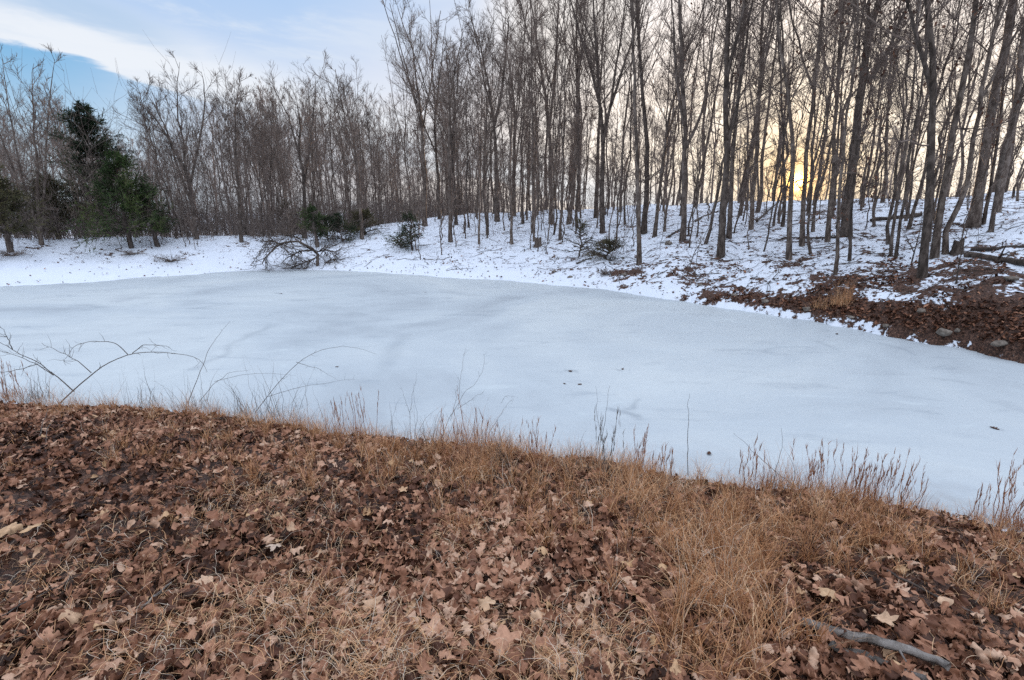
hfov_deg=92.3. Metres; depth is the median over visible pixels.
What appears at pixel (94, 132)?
evergreen tree
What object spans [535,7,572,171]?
bare tree
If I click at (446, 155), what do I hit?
slim tree
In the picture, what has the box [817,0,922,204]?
bare tree
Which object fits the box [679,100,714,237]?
slim tree
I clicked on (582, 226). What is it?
young evergreen
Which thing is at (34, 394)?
grass clump
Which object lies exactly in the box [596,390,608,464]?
weed stalk
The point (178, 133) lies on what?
bare tree
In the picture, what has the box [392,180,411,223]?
sapling
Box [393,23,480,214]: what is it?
bare tree
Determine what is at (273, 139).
slim tree
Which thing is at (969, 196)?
sapling
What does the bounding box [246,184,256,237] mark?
sapling
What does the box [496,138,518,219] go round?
slim tree
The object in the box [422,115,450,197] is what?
slim tree
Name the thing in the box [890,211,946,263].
sapling
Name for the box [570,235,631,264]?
evergreen shrub
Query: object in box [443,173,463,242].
sapling
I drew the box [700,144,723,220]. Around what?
sapling
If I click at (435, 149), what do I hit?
bare tree
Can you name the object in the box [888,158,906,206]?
sapling
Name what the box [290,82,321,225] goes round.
slim tree
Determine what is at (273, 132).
bare tree
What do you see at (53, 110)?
slim tree
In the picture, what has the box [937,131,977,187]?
sapling
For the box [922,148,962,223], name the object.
sapling
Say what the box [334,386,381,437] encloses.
grass clump
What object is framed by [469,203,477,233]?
sapling
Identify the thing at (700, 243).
sapling
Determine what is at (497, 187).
sapling
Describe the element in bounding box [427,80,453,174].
bare tree
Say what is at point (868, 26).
bare tree
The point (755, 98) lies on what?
bare tree
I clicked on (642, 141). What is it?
bare tree
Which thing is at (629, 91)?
bare tree
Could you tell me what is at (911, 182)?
bare tree
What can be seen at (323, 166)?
slim tree
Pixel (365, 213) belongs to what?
evergreen shrub
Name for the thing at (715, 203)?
slim tree
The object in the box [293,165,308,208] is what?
slim tree
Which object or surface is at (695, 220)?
fallen log
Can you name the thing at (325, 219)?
evergreen shrub
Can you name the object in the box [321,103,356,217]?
slim tree
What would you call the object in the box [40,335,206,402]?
bramble
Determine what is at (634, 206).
sapling
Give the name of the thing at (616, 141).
bare tree
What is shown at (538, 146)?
slim tree
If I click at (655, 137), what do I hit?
bare tree
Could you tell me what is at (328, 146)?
slim tree
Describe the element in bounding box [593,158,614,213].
sapling
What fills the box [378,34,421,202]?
bare tree
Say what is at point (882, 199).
bare tree
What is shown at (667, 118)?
slim tree
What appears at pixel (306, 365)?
arching weed
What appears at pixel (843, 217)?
sapling
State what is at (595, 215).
bare tree
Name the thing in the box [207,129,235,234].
slim tree
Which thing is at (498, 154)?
slim tree
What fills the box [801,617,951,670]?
fallen stick
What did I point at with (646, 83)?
bare tree
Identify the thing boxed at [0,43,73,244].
bare tree
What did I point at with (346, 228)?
evergreen shrub
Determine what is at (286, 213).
evergreen tree
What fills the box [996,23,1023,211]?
bare tree
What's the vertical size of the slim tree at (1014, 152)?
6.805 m
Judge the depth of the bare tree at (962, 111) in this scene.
39.74 m
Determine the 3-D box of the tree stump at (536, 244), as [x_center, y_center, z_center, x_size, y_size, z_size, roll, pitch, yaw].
[1.151,-4.280,21.660,0.342,0.546,0.368,13,19,40]
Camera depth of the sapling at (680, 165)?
29.53 m
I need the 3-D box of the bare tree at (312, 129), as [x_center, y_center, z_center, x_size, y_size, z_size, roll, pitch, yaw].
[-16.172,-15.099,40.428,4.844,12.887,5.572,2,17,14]
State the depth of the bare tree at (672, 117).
40.23 m
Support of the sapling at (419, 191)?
on the ground at (52, 261)
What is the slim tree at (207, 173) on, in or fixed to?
on the ground at (52, 261)
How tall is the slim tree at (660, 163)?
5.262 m
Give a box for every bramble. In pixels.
[0,327,73,391]
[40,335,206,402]
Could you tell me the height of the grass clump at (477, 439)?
0.628 m
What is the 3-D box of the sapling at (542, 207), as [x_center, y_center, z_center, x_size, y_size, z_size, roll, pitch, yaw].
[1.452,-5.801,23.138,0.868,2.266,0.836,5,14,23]
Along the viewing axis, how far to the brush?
27.06 m
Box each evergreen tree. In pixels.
[0,153,33,235]
[0,162,48,252]
[9,174,92,239]
[20,98,166,234]
[63,149,173,253]
[117,182,178,246]
[278,199,300,234]
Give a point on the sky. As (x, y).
(93, 35)
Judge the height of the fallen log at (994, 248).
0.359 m
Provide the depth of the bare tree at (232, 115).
31.73 m
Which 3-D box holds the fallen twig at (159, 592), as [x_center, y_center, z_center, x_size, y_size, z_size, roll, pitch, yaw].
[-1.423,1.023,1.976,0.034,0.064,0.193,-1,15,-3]
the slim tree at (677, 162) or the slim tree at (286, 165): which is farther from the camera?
the slim tree at (286, 165)
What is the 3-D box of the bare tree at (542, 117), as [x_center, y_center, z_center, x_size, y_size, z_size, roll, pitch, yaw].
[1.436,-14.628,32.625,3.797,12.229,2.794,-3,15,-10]
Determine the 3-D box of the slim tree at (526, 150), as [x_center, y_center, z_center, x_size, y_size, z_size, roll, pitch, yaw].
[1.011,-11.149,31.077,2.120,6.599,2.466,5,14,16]
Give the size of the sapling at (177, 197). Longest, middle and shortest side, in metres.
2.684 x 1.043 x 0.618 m
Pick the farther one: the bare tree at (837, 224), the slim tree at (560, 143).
the slim tree at (560, 143)
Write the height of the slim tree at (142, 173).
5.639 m
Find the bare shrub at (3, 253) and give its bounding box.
[0,250,33,256]
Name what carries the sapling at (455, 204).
on the ground at (52, 261)
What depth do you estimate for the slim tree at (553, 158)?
33.33 m
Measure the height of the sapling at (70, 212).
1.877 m
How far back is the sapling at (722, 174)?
19.04 m
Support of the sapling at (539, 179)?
on the ground at (52, 261)
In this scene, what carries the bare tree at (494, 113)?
on the ground at (52, 261)
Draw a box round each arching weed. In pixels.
[189,324,227,399]
[200,370,293,400]
[256,346,371,410]
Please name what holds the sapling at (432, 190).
on the ground at (52, 261)
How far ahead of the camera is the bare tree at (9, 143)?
29.91 m
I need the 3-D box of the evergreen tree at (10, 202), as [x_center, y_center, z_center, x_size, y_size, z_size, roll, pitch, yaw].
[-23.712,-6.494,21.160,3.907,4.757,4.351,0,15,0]
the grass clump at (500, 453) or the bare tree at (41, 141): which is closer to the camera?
the grass clump at (500, 453)
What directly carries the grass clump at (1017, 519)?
on the ground at (52, 261)
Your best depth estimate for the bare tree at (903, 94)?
33.49 m
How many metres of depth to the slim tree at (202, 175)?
31.30 m
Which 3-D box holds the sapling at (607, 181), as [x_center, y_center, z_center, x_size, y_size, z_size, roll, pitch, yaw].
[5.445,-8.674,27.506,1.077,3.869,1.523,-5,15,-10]
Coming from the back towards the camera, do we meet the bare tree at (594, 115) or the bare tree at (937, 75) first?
the bare tree at (594, 115)
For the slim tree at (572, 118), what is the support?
on the ground at (52, 261)
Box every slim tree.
[21,139,50,181]
[33,81,95,206]
[51,104,98,234]
[110,128,133,172]
[124,76,181,236]
[127,91,179,238]
[128,153,157,198]
[159,126,188,236]
[171,103,204,198]
[176,141,221,234]
[197,154,215,234]
[207,69,251,215]
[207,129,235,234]
[228,97,265,234]
[232,127,264,207]
[246,97,297,228]
[251,104,292,235]
[257,91,292,233]
[268,147,296,214]
[268,157,287,223]
[278,121,298,222]
[289,124,325,206]
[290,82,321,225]
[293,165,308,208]
[295,150,311,201]
[297,113,316,204]
[301,132,335,209]
[318,104,350,212]
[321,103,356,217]
[335,103,360,222]
[350,158,366,198]
[357,95,385,223]
[365,128,383,208]
[370,153,395,208]
[372,146,391,220]
[373,130,391,212]
[382,143,400,221]
[385,157,400,215]
[388,125,403,221]
[399,112,419,204]
[403,93,435,215]
[413,122,441,203]
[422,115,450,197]
[427,100,447,207]
[437,51,474,233]
[437,137,446,198]
[439,71,487,218]
[441,133,459,182]
[442,113,464,208]
[451,77,483,227]
[452,110,475,211]
[454,141,475,205]
[469,102,493,216]
[471,115,493,212]
[473,130,504,237]
[477,118,498,208]
[492,119,517,187]
[496,38,552,241]
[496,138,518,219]
[497,136,508,198]
[499,134,528,230]
[503,145,525,211]
[515,115,541,214]
[519,131,538,198]
[520,126,531,210]
[522,109,538,186]
[524,109,554,206]
[524,119,540,209]
[537,116,550,212]
[543,69,583,234]
[544,121,565,208]
[548,110,570,225]
[552,83,572,208]
[555,104,572,202]
[560,64,589,210]
[564,115,582,211]
[567,105,588,233]
[571,96,602,217]
[587,101,619,209]
[588,126,612,227]
[603,118,631,238]
[605,111,627,214]
[610,84,641,194]
[628,32,698,231]
[633,106,662,216]
[637,91,660,208]
[642,101,664,193]
[652,64,685,204]
[655,24,708,210]
[656,119,671,210]
[668,128,681,205]
[669,7,705,215]
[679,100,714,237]
[688,51,723,235]
[692,0,778,243]
[717,84,750,174]
[739,100,784,220]
[743,39,808,225]
[744,46,781,201]
[747,34,806,223]
[763,98,794,214]
[774,41,831,217]
[797,0,879,231]
[840,1,911,213]
[849,56,910,182]
[856,55,910,210]
[857,0,920,225]
[858,66,900,204]
[862,61,906,208]
[863,0,941,243]
[888,0,953,213]
[898,100,928,198]
[909,0,1023,241]
[917,0,973,221]
[952,52,1014,194]
[956,81,1006,195]
[964,14,1023,200]
[972,18,1023,231]
[1004,113,1023,192]
[1011,111,1023,197]
[1015,109,1023,201]
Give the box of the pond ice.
[0,270,1023,532]
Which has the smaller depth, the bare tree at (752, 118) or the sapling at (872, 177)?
the sapling at (872, 177)
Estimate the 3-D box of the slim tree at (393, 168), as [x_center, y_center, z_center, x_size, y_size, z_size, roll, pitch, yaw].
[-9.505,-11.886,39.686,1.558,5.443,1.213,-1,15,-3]
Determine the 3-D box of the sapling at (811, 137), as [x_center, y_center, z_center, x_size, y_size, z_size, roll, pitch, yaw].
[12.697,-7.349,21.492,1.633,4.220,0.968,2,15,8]
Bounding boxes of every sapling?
[66,205,80,243]
[140,200,153,243]
[170,192,185,246]
[171,190,189,243]
[182,216,197,244]
[187,213,199,249]
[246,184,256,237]
[285,206,296,247]
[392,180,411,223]
[397,156,425,250]
[411,169,422,226]
[414,199,427,258]
[427,167,440,221]
[427,183,457,254]
[428,173,447,239]
[441,164,456,224]
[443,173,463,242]
[444,178,469,234]
[451,172,467,238]
[469,178,485,224]
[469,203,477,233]
[489,160,504,224]
[495,166,523,243]
[502,164,522,209]
[506,147,530,217]
[518,137,550,251]
[519,183,548,249]
[527,154,550,229]
[536,130,571,240]
[537,236,554,253]
[540,197,548,237]
[549,145,583,224]
[551,175,568,241]
[580,153,592,211]
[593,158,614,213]
[604,150,613,215]
[609,143,634,210]
[612,155,642,226]
[622,169,634,217]
[622,216,631,251]
[625,167,643,226]
[626,174,647,246]
[635,141,681,216]
[660,208,668,245]
[674,140,694,206]
[687,200,716,274]
[688,104,722,247]
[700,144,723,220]
[704,146,723,197]
[709,148,743,220]
[729,188,760,249]
[733,122,787,233]
[737,162,764,224]
[756,159,773,215]
[763,102,805,251]
[780,124,805,211]
[795,124,826,215]
[814,148,831,200]
[816,139,840,211]
[824,147,849,200]
[832,210,853,227]
[835,98,892,226]
[836,126,850,195]
[839,135,849,190]
[839,156,866,185]
[859,139,894,228]
[870,124,918,201]
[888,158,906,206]
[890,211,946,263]
[891,127,923,198]
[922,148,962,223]
[924,96,984,188]
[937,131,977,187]
[943,222,1003,284]
[956,154,997,238]
[962,84,1020,232]
[965,136,979,196]
[1000,119,1023,186]
[1001,112,1023,192]
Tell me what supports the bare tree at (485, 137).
on the ground at (52, 261)
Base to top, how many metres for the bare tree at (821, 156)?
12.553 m
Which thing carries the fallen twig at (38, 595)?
on the leaf litter at (922, 626)
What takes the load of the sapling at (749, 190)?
on the ground at (52, 261)
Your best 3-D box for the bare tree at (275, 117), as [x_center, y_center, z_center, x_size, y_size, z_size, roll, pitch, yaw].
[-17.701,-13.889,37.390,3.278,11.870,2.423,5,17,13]
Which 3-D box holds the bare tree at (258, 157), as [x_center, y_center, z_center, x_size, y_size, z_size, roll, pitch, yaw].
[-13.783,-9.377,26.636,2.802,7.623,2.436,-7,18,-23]
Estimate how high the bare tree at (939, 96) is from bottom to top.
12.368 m
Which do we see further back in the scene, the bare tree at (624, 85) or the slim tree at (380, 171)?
the slim tree at (380, 171)
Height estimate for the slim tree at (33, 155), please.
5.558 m
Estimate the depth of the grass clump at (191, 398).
6.35 m
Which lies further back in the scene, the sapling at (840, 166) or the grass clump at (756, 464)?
the sapling at (840, 166)
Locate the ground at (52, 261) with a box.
[0,191,1023,679]
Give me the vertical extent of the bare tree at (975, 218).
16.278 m
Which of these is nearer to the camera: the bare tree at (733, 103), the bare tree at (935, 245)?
the bare tree at (935, 245)
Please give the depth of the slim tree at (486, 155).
31.42 m
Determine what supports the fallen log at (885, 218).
on the ground at (52, 261)
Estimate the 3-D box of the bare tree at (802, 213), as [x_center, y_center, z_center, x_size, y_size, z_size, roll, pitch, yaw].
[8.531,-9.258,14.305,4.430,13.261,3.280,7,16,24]
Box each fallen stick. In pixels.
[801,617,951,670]
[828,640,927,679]
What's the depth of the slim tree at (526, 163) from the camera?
44.95 m
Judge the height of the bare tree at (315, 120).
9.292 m
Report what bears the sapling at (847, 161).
on the ground at (52, 261)
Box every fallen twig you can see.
[2,575,78,615]
[140,582,171,607]
[886,569,984,618]
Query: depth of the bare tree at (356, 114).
42.70 m
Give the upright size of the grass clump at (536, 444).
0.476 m
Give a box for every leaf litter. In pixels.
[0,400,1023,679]
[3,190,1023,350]
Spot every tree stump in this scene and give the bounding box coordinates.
[533,237,541,247]
[949,238,964,255]
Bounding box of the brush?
[0,29,1023,242]
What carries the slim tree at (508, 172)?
on the ground at (52, 261)
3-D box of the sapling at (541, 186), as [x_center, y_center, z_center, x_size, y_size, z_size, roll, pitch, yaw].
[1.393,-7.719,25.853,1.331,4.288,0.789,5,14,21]
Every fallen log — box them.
[694,210,718,221]
[756,204,775,221]
[782,236,848,238]
[870,203,922,221]
[963,245,1023,265]
[970,242,1023,251]
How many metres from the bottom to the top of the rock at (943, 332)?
0.164 m
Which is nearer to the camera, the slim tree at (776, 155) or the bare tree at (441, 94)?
the slim tree at (776, 155)
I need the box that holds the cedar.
[387,211,424,250]
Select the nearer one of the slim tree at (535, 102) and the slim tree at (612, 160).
the slim tree at (535, 102)
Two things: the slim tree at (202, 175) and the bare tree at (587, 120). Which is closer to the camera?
the slim tree at (202, 175)
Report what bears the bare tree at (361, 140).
on the ground at (52, 261)
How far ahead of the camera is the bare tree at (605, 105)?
32.47 m
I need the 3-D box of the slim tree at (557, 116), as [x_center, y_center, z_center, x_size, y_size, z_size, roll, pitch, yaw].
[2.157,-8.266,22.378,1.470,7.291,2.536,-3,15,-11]
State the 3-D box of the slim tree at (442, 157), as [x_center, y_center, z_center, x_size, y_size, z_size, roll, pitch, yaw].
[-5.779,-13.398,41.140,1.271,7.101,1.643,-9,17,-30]
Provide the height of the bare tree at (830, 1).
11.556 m
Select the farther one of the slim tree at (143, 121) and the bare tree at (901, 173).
the slim tree at (143, 121)
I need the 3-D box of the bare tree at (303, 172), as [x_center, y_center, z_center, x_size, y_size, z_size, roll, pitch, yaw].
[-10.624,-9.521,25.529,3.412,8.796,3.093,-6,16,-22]
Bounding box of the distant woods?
[0,52,926,235]
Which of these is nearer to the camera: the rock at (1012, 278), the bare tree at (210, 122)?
the rock at (1012, 278)
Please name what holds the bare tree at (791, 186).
on the ground at (52, 261)
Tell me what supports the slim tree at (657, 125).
on the ground at (52, 261)
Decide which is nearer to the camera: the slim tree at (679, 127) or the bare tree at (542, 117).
the slim tree at (679, 127)
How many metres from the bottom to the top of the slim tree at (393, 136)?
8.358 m
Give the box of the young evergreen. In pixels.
[561,216,595,256]
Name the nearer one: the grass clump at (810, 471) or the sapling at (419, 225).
the grass clump at (810, 471)
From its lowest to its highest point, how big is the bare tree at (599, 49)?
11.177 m
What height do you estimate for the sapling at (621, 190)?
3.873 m
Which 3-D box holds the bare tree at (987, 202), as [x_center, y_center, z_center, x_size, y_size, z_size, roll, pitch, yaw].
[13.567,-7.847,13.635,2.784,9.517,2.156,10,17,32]
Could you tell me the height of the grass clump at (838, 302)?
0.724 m
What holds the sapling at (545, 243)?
on the ground at (52, 261)
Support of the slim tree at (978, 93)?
on the ground at (52, 261)
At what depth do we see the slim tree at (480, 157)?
31.04 m
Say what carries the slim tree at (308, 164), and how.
on the ground at (52, 261)
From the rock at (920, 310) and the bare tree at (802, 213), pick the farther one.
the bare tree at (802, 213)
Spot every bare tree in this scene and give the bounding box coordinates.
[0,43,64,193]
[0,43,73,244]
[0,92,85,191]
[0,110,22,186]
[0,116,30,237]
[42,95,69,178]
[60,102,80,236]
[110,49,221,239]
[158,96,207,213]
[169,69,215,230]
[170,71,257,234]
[203,66,262,242]
[209,66,257,197]
[223,93,281,235]
[230,77,285,234]
[231,92,278,236]
[253,91,293,199]
[261,71,296,202]
[264,60,335,238]
[268,73,342,200]
[288,55,383,228]
[289,73,341,228]
[290,79,331,210]
[301,78,326,180]
[304,49,380,239]
[307,70,363,221]
[327,56,372,200]
[335,99,382,193]
[342,104,379,225]
[363,96,395,218]
[374,96,395,206]
[378,0,458,225]
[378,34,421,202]
[381,0,464,218]
[381,104,400,202]
[388,0,482,242]
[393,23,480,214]
[401,50,446,197]
[411,29,497,193]
[415,26,489,224]
[416,24,470,190]
[418,38,485,190]
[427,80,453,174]
[442,0,542,234]
[443,31,479,190]
[445,63,482,212]
[450,0,530,221]
[453,32,495,244]
[456,0,511,219]
[466,41,502,213]
[470,28,499,211]
[480,42,512,209]
[480,56,511,212]
[486,0,540,244]
[490,0,541,216]
[493,0,567,223]
[496,0,580,224]
[497,10,545,195]
[497,26,528,184]
[498,0,561,232]
[501,0,562,213]
[504,23,547,219]
[510,0,592,208]
[510,12,558,210]
[528,0,592,239]
[530,0,615,211]
[533,0,606,224]
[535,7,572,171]
[537,66,567,204]
[538,23,590,205]
[548,0,673,233]
[554,45,607,207]
[558,0,605,225]
[565,12,602,208]
[571,0,621,221]
[574,0,625,217]
[575,55,614,198]
[586,0,659,224]
[588,0,622,208]
[600,0,674,265]
[602,0,650,242]
[604,81,631,206]
[605,0,663,211]
[605,0,678,234]
[612,106,641,204]
[617,49,664,167]
[620,0,667,198]
[629,92,651,194]
[633,0,753,241]
[642,0,751,237]
[646,2,709,205]
[647,89,670,203]
[656,10,699,202]
[668,17,710,204]
[671,0,735,194]
[675,0,734,203]
[677,0,889,257]
[680,0,773,238]
[686,71,702,201]
[688,28,733,202]
[690,2,755,206]
[702,0,802,229]
[703,0,776,156]
[706,106,722,198]
[707,0,772,205]
[712,11,746,184]
[718,0,774,208]
[720,0,802,215]
[731,0,840,259]
[734,6,772,201]
[735,1,803,202]
[736,40,775,181]
[738,0,858,246]
[738,46,771,200]
[743,53,771,191]
[751,0,810,212]
[754,0,825,226]
[762,0,887,253]
[763,1,812,200]
[763,12,831,200]
[772,0,892,242]
[791,0,922,275]
[794,0,851,210]
[800,1,878,198]
[800,7,849,189]
[804,0,860,205]
[806,0,939,261]
[809,0,982,277]
[809,2,857,158]
[813,0,877,216]
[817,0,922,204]
[825,0,883,199]
[825,0,1001,236]
[840,0,1023,257]
[843,0,922,207]
[844,0,973,255]
[848,0,944,202]
[853,24,962,185]
[864,35,908,194]
[874,0,999,258]
[888,2,944,182]
[890,0,978,220]
[901,0,968,185]
[906,0,982,229]
[907,21,963,181]
[908,0,1008,196]
[914,30,964,198]
[916,0,1023,254]
[917,0,982,182]
[924,50,995,174]
[935,31,986,187]
[943,47,1023,163]
[946,1,1019,196]
[956,0,1023,224]
[961,0,1023,191]
[966,0,1023,227]
[975,18,1023,146]
[984,5,1022,190]
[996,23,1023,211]
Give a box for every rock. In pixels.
[917,308,925,313]
[936,328,952,336]
[990,340,1007,346]
[1003,276,1018,280]
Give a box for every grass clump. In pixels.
[0,357,30,399]
[2,362,58,402]
[91,356,179,407]
[154,370,222,412]
[213,383,273,419]
[221,356,331,423]
[319,395,353,434]
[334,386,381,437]
[367,390,452,451]
[418,412,471,451]
[426,390,497,466]
[468,424,526,466]
[517,416,562,467]
[543,431,596,471]
[578,404,632,477]
[618,424,657,482]
[643,442,684,480]
[720,434,781,503]
[761,450,796,491]
[784,439,823,490]
[802,438,885,507]
[803,450,833,495]
[810,297,830,308]
[825,279,857,306]
[832,461,888,514]
[851,451,930,516]
[889,448,933,515]
[961,484,990,521]
[975,448,1023,529]
[994,459,1023,532]
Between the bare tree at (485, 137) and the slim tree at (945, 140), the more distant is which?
the bare tree at (485, 137)
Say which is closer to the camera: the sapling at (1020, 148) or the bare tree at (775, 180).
the sapling at (1020, 148)
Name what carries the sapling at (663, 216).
on the ground at (52, 261)
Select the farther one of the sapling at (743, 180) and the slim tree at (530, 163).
the slim tree at (530, 163)
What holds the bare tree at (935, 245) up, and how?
on the ground at (52, 261)
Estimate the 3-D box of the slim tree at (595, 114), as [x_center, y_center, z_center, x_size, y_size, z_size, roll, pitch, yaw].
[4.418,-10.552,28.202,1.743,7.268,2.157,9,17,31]
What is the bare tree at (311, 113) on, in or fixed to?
on the ground at (52, 261)
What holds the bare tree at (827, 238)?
on the ground at (52, 261)
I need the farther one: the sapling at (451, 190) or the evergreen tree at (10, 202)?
the sapling at (451, 190)
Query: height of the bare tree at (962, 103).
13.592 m
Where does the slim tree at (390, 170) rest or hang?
on the ground at (52, 261)
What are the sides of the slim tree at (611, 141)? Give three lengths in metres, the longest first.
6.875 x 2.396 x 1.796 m
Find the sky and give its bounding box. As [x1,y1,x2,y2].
[0,0,1023,212]
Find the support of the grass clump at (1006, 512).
on the ground at (52, 261)
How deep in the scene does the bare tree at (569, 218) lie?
24.94 m
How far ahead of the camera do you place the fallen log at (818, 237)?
16.23 m
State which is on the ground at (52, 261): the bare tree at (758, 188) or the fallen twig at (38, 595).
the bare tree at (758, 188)
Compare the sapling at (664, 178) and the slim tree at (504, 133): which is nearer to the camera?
the sapling at (664, 178)
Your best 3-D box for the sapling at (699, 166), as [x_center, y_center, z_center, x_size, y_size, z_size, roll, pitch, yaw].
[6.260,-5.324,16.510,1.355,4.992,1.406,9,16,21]
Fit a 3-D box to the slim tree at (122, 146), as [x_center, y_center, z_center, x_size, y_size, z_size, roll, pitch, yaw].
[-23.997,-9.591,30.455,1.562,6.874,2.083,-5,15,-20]
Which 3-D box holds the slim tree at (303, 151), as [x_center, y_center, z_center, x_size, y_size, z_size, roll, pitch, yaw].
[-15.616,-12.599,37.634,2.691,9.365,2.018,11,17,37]
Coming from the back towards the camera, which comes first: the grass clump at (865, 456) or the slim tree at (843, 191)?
the slim tree at (843, 191)
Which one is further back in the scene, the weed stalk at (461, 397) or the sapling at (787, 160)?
the sapling at (787, 160)
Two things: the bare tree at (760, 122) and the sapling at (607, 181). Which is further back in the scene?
the bare tree at (760, 122)
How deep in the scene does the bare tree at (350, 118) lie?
25.08 m
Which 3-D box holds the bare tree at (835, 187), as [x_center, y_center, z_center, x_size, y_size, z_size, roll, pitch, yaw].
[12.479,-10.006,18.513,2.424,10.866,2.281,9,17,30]
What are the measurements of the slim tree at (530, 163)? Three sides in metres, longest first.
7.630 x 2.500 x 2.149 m
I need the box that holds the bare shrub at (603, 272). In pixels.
[596,268,613,275]
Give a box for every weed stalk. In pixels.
[39,401,58,438]
[440,350,483,440]
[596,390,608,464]
[687,395,689,469]
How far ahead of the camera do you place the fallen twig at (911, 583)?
2.42 m
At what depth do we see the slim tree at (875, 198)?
16.33 m
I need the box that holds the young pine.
[297,202,330,247]
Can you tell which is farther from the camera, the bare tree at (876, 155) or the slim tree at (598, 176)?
the bare tree at (876, 155)
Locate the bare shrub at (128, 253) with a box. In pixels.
[116,250,149,256]
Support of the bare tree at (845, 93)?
on the ground at (52, 261)
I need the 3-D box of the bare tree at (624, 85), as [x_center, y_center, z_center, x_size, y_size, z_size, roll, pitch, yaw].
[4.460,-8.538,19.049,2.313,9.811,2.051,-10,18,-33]
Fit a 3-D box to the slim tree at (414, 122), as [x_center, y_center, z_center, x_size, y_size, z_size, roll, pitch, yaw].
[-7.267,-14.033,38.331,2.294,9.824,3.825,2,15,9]
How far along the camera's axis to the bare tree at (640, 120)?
47.14 m
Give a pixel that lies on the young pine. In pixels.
(310, 209)
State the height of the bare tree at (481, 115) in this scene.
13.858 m
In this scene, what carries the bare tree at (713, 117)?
on the ground at (52, 261)
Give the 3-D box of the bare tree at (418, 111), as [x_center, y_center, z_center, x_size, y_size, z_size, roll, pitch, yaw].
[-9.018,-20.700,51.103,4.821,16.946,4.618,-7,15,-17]
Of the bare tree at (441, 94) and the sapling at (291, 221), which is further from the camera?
the bare tree at (441, 94)
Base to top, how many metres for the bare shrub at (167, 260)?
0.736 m
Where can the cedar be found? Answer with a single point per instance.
(407, 232)
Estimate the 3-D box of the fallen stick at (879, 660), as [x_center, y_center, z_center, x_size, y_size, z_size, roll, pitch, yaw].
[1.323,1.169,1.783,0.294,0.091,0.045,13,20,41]
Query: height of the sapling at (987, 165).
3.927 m
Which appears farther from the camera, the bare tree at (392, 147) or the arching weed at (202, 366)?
the bare tree at (392, 147)
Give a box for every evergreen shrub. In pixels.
[300,214,346,240]
[309,210,361,241]
[341,208,390,237]
[383,232,416,250]
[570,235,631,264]
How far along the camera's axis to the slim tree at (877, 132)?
21.96 m
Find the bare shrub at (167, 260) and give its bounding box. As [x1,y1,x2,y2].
[145,251,189,262]
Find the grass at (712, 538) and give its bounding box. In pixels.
[0,382,1023,679]
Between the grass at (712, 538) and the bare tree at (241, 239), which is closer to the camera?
the grass at (712, 538)
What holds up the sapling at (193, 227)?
on the ground at (52, 261)
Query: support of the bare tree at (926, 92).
on the ground at (52, 261)
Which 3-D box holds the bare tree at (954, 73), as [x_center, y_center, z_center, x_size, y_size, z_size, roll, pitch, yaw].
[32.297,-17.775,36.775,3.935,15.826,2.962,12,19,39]
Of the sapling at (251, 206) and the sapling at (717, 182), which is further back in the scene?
the sapling at (251, 206)
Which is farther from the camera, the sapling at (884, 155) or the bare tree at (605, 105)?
the bare tree at (605, 105)
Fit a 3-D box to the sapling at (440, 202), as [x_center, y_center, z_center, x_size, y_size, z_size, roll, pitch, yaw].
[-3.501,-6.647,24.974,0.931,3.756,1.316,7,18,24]
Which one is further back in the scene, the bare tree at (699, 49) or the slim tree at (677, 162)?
the slim tree at (677, 162)
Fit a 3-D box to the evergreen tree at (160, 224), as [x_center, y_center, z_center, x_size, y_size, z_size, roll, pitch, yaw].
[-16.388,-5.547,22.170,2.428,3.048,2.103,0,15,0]
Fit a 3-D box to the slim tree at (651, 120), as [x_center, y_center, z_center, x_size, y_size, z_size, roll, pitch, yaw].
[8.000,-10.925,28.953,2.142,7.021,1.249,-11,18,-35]
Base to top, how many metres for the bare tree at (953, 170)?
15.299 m
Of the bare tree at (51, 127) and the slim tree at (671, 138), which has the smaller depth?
the slim tree at (671, 138)
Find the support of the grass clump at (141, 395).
on the ground at (52, 261)
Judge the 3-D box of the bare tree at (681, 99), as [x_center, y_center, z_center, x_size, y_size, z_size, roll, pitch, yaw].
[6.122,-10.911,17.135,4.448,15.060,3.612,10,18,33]
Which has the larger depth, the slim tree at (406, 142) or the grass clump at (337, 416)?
the slim tree at (406, 142)
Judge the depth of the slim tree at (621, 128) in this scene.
32.78 m
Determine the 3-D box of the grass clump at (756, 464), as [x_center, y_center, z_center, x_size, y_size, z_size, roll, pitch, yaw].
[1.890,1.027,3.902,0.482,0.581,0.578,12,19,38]
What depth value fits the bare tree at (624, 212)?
22.70 m
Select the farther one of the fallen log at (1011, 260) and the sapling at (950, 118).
the sapling at (950, 118)
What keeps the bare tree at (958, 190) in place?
on the ground at (52, 261)
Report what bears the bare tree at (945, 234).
on the ground at (52, 261)
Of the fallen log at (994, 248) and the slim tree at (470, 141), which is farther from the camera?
the slim tree at (470, 141)
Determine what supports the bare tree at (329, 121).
on the ground at (52, 261)
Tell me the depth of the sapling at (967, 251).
10.06 m
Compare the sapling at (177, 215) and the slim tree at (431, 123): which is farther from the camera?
the slim tree at (431, 123)
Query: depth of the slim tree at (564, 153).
43.27 m
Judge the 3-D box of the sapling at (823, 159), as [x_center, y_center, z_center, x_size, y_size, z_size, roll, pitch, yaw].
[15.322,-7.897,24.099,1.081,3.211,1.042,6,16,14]
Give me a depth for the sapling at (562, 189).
21.18 m
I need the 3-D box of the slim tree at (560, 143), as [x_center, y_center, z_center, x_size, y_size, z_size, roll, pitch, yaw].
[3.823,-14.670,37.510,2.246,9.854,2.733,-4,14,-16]
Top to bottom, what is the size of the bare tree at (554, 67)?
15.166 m
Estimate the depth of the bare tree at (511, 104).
21.96 m
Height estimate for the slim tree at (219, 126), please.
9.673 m
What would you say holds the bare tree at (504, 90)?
on the ground at (52, 261)
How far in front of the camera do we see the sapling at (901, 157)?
25.30 m
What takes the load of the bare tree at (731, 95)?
on the ground at (52, 261)

